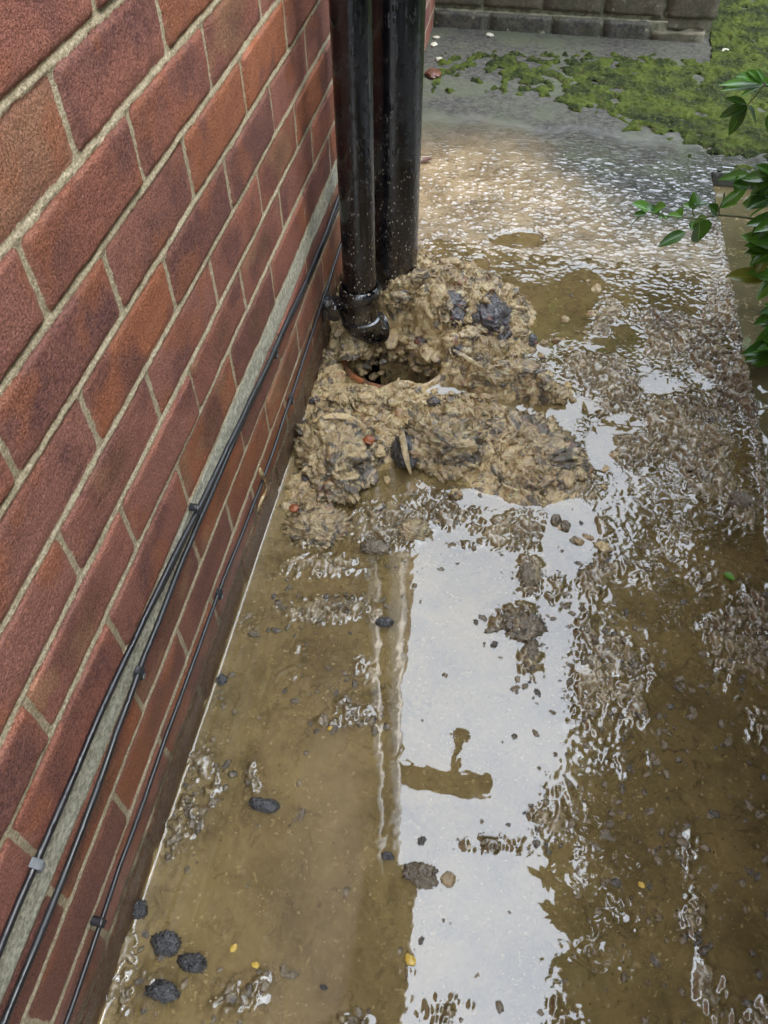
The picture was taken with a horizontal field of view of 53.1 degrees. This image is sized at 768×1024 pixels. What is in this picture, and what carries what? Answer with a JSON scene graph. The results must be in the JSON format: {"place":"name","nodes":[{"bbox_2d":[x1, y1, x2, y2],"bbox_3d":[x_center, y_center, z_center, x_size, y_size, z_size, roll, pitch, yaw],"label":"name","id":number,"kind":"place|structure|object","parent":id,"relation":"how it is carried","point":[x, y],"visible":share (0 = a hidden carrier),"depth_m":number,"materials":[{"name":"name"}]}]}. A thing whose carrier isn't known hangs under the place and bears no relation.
{"place":"outdoors","nodes":[
{"label":"outdoors","id":0,"kind":"place"},
{"bbox_2d":[99,1,767,1023],"bbox_3d":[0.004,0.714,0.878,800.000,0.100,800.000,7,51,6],"label":"ground","id":1,"kind":"structure","parent":0,"point":[543,193],"depth_m":1.20,"materials":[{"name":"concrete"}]},
{"bbox_2d":[0,0,434,1023],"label":"house","id":2,"kind":"structure","parent":1,"relation":"on","point":[168,182],"depth_m":0.81,"materials":[{"name":"brick"}]},
{"bbox_2d":[0,194,338,958],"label":"cable","id":3,"kind":"object","parent":2,"relation":"attached to","point":[36,864],"visible":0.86,"depth_m":0.85,"materials":[{"name":"grey plastic"}]},
{"bbox_2d":[0,203,338,1023],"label":"cable","id":4,"kind":"object","parent":2,"relation":"attached to","point":[62,879],"visible":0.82,"depth_m":0.84,"materials":[{"name":"grey plastic"}]},
{"bbox_2d":[63,242,340,1023],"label":"cable","id":5,"kind":"object","parent":2,"relation":"attached to","point":[99,922],"visible":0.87,"depth_m":1.03,"materials":[{"name":"grey plastic"}]},
{"bbox_2d":[257,467,266,511],"bbox_3d":[-0.208,-0.041,1.291,0.008,0.066,0.054,7,51,6],"label":"paper shred","id":6,"kind":"object","parent":5,"relation":"hanging from","point":[261,473],"visible":1,"depth_m":1.31,"materials":[{"name":"beige paper"}]},
{"bbox_2d":[114,211,338,690],"bbox_3d":[-0.195,-0.218,1.216,0.008,0.115,2.020,7,51,6],"label":"cable","id":7,"kind":"object","parent":2,"relation":"attached to","point":[190,531],"visible":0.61,"depth_m":0.94,"materials":[{"name":"plastic"}]},
{"bbox_2d":[321,0,389,344],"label":"downpipe","id":8,"kind":"object","parent":2,"relation":"attached to","point":[353,305],"visible":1,"depth_m":1.36,"materials":[{"name":"black plastic"}]},
{"bbox_2d":[372,0,425,290],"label":"soil pipe","id":9,"kind":"object","parent":2,"relation":"attached to","point":[398,46],"depth_m":1.44,"materials":[{"name":"black plastic"}]},
{"bbox_2d":[341,357,384,387],"bbox_3d":[0.022,-0.259,1.770,0.237,0.231,0.187,7,51,6],"label":"drain gully","id":10,"kind":"object","parent":1,"relation":"in","point":[353,376],"visible":0.18,"depth_m":1.66,"materials":[{"name":"ceramic"}]},
{"bbox_2d":[421,157,432,160],"bbox_3d":[0.124,-1.021,2.229,0.033,0.005,0.024,7,51,6],"label":"fallen leaf","id":11,"kind":"object","parent":1,"relation":"on","point":[426,158],"visible":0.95,"depth_m":2.23,"materials":[{"name":"plant"}]},
{"bbox_2d":[424,68,441,78],"bbox_3d":[0.168,-1.479,2.591,0.057,0.017,0.063,-25,55,-19],"label":"brick lump","id":12,"kind":"object","parent":1,"relation":"on","point":[433,73],"visible":1,"depth_m":2.58,"materials":[{"name":"pink brick"}]},
{"bbox_2d":[279,245,618,552],"bbox_3d":[0.178,-0.265,1.662,0.641,0.334,0.835,7,51,6],"label":"sludge heap","id":13,"kind":"object","parent":1,"relation":"on","point":[418,361],"visible":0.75,"depth_m":1.62,"materials":[{"name":"brown soil"}]},
{"bbox_2d":[293,402,382,505],"bbox_3d":[-0.094,-0.118,1.482,0.188,0.095,0.250,7,51,6],"label":"sludge clod","id":14,"kind":"object","parent":13,"relation":"on","point":[337,460],"visible":0.89,"depth_m":1.45,"materials":[{"name":"brown soil"}]},
{"bbox_2d":[310,413,367,430],"bbox_3d":[-0.085,-0.177,1.481,0.114,0.015,0.025,9,52,8],"label":"paper shred","id":15,"kind":"object","parent":14,"relation":"on","point":[353,419],"visible":1,"depth_m":1.48,"materials":[{"name":"beige paper"}]},
{"bbox_2d":[362,435,374,443],"bbox_3d":[-0.029,-0.138,1.461,0.023,0.010,0.021,32,58,24],"label":"brick chip","id":16,"kind":"object","parent":14,"relation":"on","point":[368,439],"visible":1,"depth_m":1.46,"materials":[{"name":"brick"}]},
{"bbox_2d":[336,330,368,361],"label":"sludge clod","id":17,"kind":"object","parent":13,"relation":"on","point":[351,347],"visible":0.84,"depth_m":1.65,"materials":[{"name":"brown soil"}]},
{"bbox_2d":[390,434,417,468],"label":"sludge clod","id":18,"kind":"object","parent":13,"relation":"on","point":[396,453],"visible":0.63,"depth_m":1.47,"materials":[{"name":"grey stone"}]},
{"bbox_2d":[398,425,411,474],"bbox_3d":[0.036,-0.122,1.463,0.014,0.040,0.103,-8,51,-6],"label":"paper shred","id":19,"kind":"object","parent":18,"relation":"hanging from","point":[403,444],"visible":1,"depth_m":1.44,"materials":[{"name":"beige paper"}]},
{"bbox_2d":[402,411,489,483],"bbox_3d":[0.115,-0.139,1.491,0.214,0.106,0.154,21,54,17],"label":"sludge clod","id":20,"kind":"object","parent":13,"relation":"on","point":[445,447],"visible":0.85,"depth_m":1.46,"materials":[{"name":"brown soil"}]},
{"bbox_2d":[448,290,468,308],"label":"sludge clod","id":21,"kind":"object","parent":13,"relation":"on","point":[457,298],"visible":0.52,"depth_m":1.68,"materials":[{"name":"grey soil"}]},
{"bbox_2d":[453,349,485,370],"bbox_3d":[0.207,-0.310,1.609,0.133,0.029,0.034,9,51,7],"label":"paper shred","id":22,"kind":"object","parent":13,"relation":"on","point":[469,359],"visible":0.85,"depth_m":1.61,"materials":[{"name":"beige paper"}]},
{"bbox_2d":[468,292,511,340],"bbox_3d":[0.223,-0.443,1.716,0.136,0.100,0.171,7,51,6],"label":"sludge clod","id":23,"kind":"object","parent":13,"relation":"on","point":[492,316],"visible":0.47,"depth_m":1.67,"materials":[{"name":"grey soil"}]},
{"bbox_2d":[466,357,548,389],"bbox_3d":[0.259,-0.297,1.617,0.178,0.038,0.092,7,51,6],"label":"sludge clod","id":24,"kind":"object","parent":13,"relation":"on","point":[533,367],"visible":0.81,"depth_m":1.60,"materials":[{"name":"brown soil"}]},
{"bbox_2d":[485,407,590,495],"bbox_3d":[0.283,-0.123,1.506,0.244,0.053,0.247,7,51,6],"label":"sludge clod","id":25,"kind":"object","parent":13,"relation":"on","point":[550,431],"visible":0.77,"depth_m":1.49,"materials":[{"name":"brown soil"}]},
{"bbox_2d":[517,562,535,586],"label":"sludge clod","id":26,"kind":"object","parent":1,"relation":"on","point":[527,576],"visible":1,"depth_m":1.32,"materials":[{"name":"brown soil"}]},
{"bbox_2d":[521,639,539,671],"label":"sludge clod","id":27,"kind":"object","parent":1,"relation":"on","point":[532,649],"visible":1,"depth_m":1.23,"materials":[{"name":"brown soil"}]},
{"bbox_2d":[434,0,720,42],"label":"garden wall","id":28,"kind":"structure","parent":1,"relation":"on","point":[679,20],"depth_m":2.78,"materials":[{"name":"stone"}]},
{"bbox_2d":[431,0,767,188],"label":"moss","id":29,"kind":"object","parent":1,"relation":"on","point":[659,106],"visible":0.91,"depth_m":2.54,"materials":[{"name":"green plant"}]},
{"bbox_2d":[630,69,767,366],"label":"shrub","id":30,"kind":"object","parent":1,"relation":"on","point":[756,238],"visible":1,"depth_m":1.54,"materials":[{"name":"green plant"}]},
{"bbox_2d":[727,490,752,507],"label":"sludge clod","id":31,"kind":"object","parent":1,"relation":"on","point":[738,498],"visible":1,"depth_m":1.42,"materials":[{"name":"brown soil"}]},
{"bbox_2d":[713,185,767,481],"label":"ditch water","id":32,"kind":"structure","parent":0,"point":[750,306],"depth_m":1.89,"materials":[{"name":"brown liquid"}]},
{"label":"flood water","id":33,"kind":"structure","parent":0,"visible":0},
{"bbox_2d":[132,899,148,920],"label":"dark clod","id":34,"kind":"object","parent":33,"relation":"on","point":[140,909],"visible":0.76,"depth_m":0.99,"materials":[{"name":"grey stone"}]},
{"bbox_2d":[144,979,181,1003],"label":"dark clod","id":35,"kind":"object","parent":33,"relation":"on","point":[164,991],"visible":1,"depth_m":0.94,"materials":[{"name":"grey soil"}]},
{"bbox_2d":[149,929,181,957],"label":"dark clod","id":36,"kind":"object","parent":33,"relation":"on","point":[165,943],"visible":1,"depth_m":0.96,"materials":[{"name":"grey soil"}]},
{"bbox_2d":[176,952,207,973],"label":"dark clod","id":37,"kind":"object","parent":33,"relation":"on","point":[194,963],"visible":1,"depth_m":0.95,"materials":[{"name":"grey soil"}]},
{"bbox_2d":[215,673,227,685],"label":"dark clod","id":38,"kind":"object","parent":33,"relation":"on","point":[221,679],"visible":1,"depth_m":1.20,"materials":[{"name":"grey stone"}]},
{"bbox_2d":[230,943,236,951],"bbox_3d":[-0.190,0.550,0.970,0.009,0.003,0.011,7,51,6],"label":"corn kernel","id":39,"kind":"object","parent":33,"relation":"on","point":[233,947],"visible":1,"depth_m":0.97,"materials":[{"name":"yellow food"}]},
{"bbox_2d":[251,961,259,968],"bbox_3d":[-0.160,0.564,0.958,0.011,0.003,0.008,7,51,6],"label":"corn kernel","id":40,"kind":"object","parent":33,"relation":"on","point":[255,964],"visible":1,"depth_m":0.96,"materials":[{"name":"yellow food"}]},
{"bbox_2d":[248,797,279,813],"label":"dark clod","id":41,"kind":"object","parent":33,"relation":"on","point":[266,805],"visible":1,"depth_m":1.08,"materials":[{"name":"grey stone"}]},
{"bbox_2d":[280,499,353,549],"bbox_3d":[-0.121,0.020,1.392,0.132,0.039,0.113,29,57,22],"label":"sludge clod","id":42,"kind":"object","parent":33,"relation":"on","point":[325,524],"visible":1,"depth_m":1.38,"materials":[{"name":"brown soil"}]},
{"bbox_2d":[289,504,298,511],"bbox_3d":[-0.165,-0.008,1.408,0.020,0.010,0.020,7,51,6],"label":"brick chip","id":43,"kind":"object","parent":42,"relation":"on","point":[293,507],"visible":1,"depth_m":1.40,"materials":[{"name":"brick"}]},
{"bbox_2d":[320,984,327,989],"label":"dark clod","id":44,"kind":"object","parent":33,"relation":"on","point":[323,987],"visible":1,"depth_m":0.94,"materials":[{"name":"grey soil"}]},
{"bbox_2d":[358,538,393,555],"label":"sludge clod","id":45,"kind":"object","parent":33,"relation":"on","point":[374,546],"visible":1,"depth_m":1.36,"materials":[{"name":"brown soil"}]},
{"bbox_2d":[375,616,393,626],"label":"dark clod","id":46,"kind":"object","parent":33,"relation":"on","point":[386,621],"visible":1,"depth_m":1.26,"materials":[{"name":"grey stone"}]},
{"bbox_2d":[381,851,394,859],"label":"dark clod","id":47,"kind":"object","parent":33,"relation":"on","point":[385,855],"visible":1,"depth_m":1.03,"materials":[{"name":"grey stone"}]},
{"bbox_2d":[405,953,415,965],"bbox_3d":[0.033,0.558,0.960,0.015,0.006,0.013,7,51,6],"label":"corn kernel","id":48,"kind":"object","parent":33,"relation":"on","point":[410,959],"visible":1,"depth_m":0.96,"materials":[{"name":"yellow food"}]},
{"bbox_2d":[392,518,431,540],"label":"sludge clod","id":49,"kind":"object","parent":33,"relation":"on","point":[410,529],"visible":1,"depth_m":1.38,"materials":[{"name":"brown soil"}]},
{"bbox_2d":[402,861,439,889],"bbox_3d":[0.050,0.482,1.022,0.054,0.017,0.034,7,51,6],"label":"sludge clod","id":50,"kind":"object","parent":33,"relation":"on","point":[421,875],"visible":1,"depth_m":1.02,"materials":[{"name":"brown soil"}]},
{"bbox_2d":[119,350,767,1023],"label":"sludge crumbs","id":51,"kind":"object","parent":33,"relation":"on","point":[421,840],"visible":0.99,"depth_m":1.11,"materials":[{"name":"brown soil"}]},
{"bbox_2d":[440,871,455,887],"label":"pebble","id":52,"kind":"object","parent":33,"relation":"on","point":[447,878],"visible":1,"depth_m":1.02,"materials":[{"name":"beige stone"}]},
{"bbox_2d":[146,524,767,1023],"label":"pale flecks","id":53,"kind":"object","parent":33,"relation":"on","point":[472,782],"visible":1,"depth_m":1.09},
{"bbox_2d":[498,606,548,642],"bbox_3d":[0.226,0.183,1.265,0.072,0.017,0.074,-29,56,-21],"label":"sludge clod","id":54,"kind":"object","parent":33,"relation":"on","point":[539,627],"visible":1,"depth_m":1.26,"materials":[{"name":"brown soil"}]},
{"bbox_2d":[551,514,561,525],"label":"sludge clod","id":55,"kind":"object","parent":33,"relation":"on","point":[556,519],"visible":1,"depth_m":1.40,"materials":[{"name":"soil"}]},
{"bbox_2d":[560,520,570,530],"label":"sludge clod","id":56,"kind":"object","parent":33,"relation":"on","point":[565,525],"visible":1,"depth_m":1.39,"materials":[{"name":"grey soil"}]},
{"bbox_2d":[638,881,644,887],"bbox_3d":[0.340,0.492,1.014,0.009,0.004,0.008,7,51,6],"label":"corn kernel","id":57,"kind":"object","parent":33,"relation":"on","point":[641,884],"visible":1,"depth_m":1.01,"materials":[{"name":"yellow food"}]},
{"bbox_2d":[724,572,734,579],"bbox_3d":[0.592,0.110,1.317,0.017,0.003,0.015,7,51,6],"label":"fallen leaf","id":58,"kind":"object","parent":33,"relation":"on","point":[729,575],"visible":1,"depth_m":1.32,"materials":[{"name":"green plant"}]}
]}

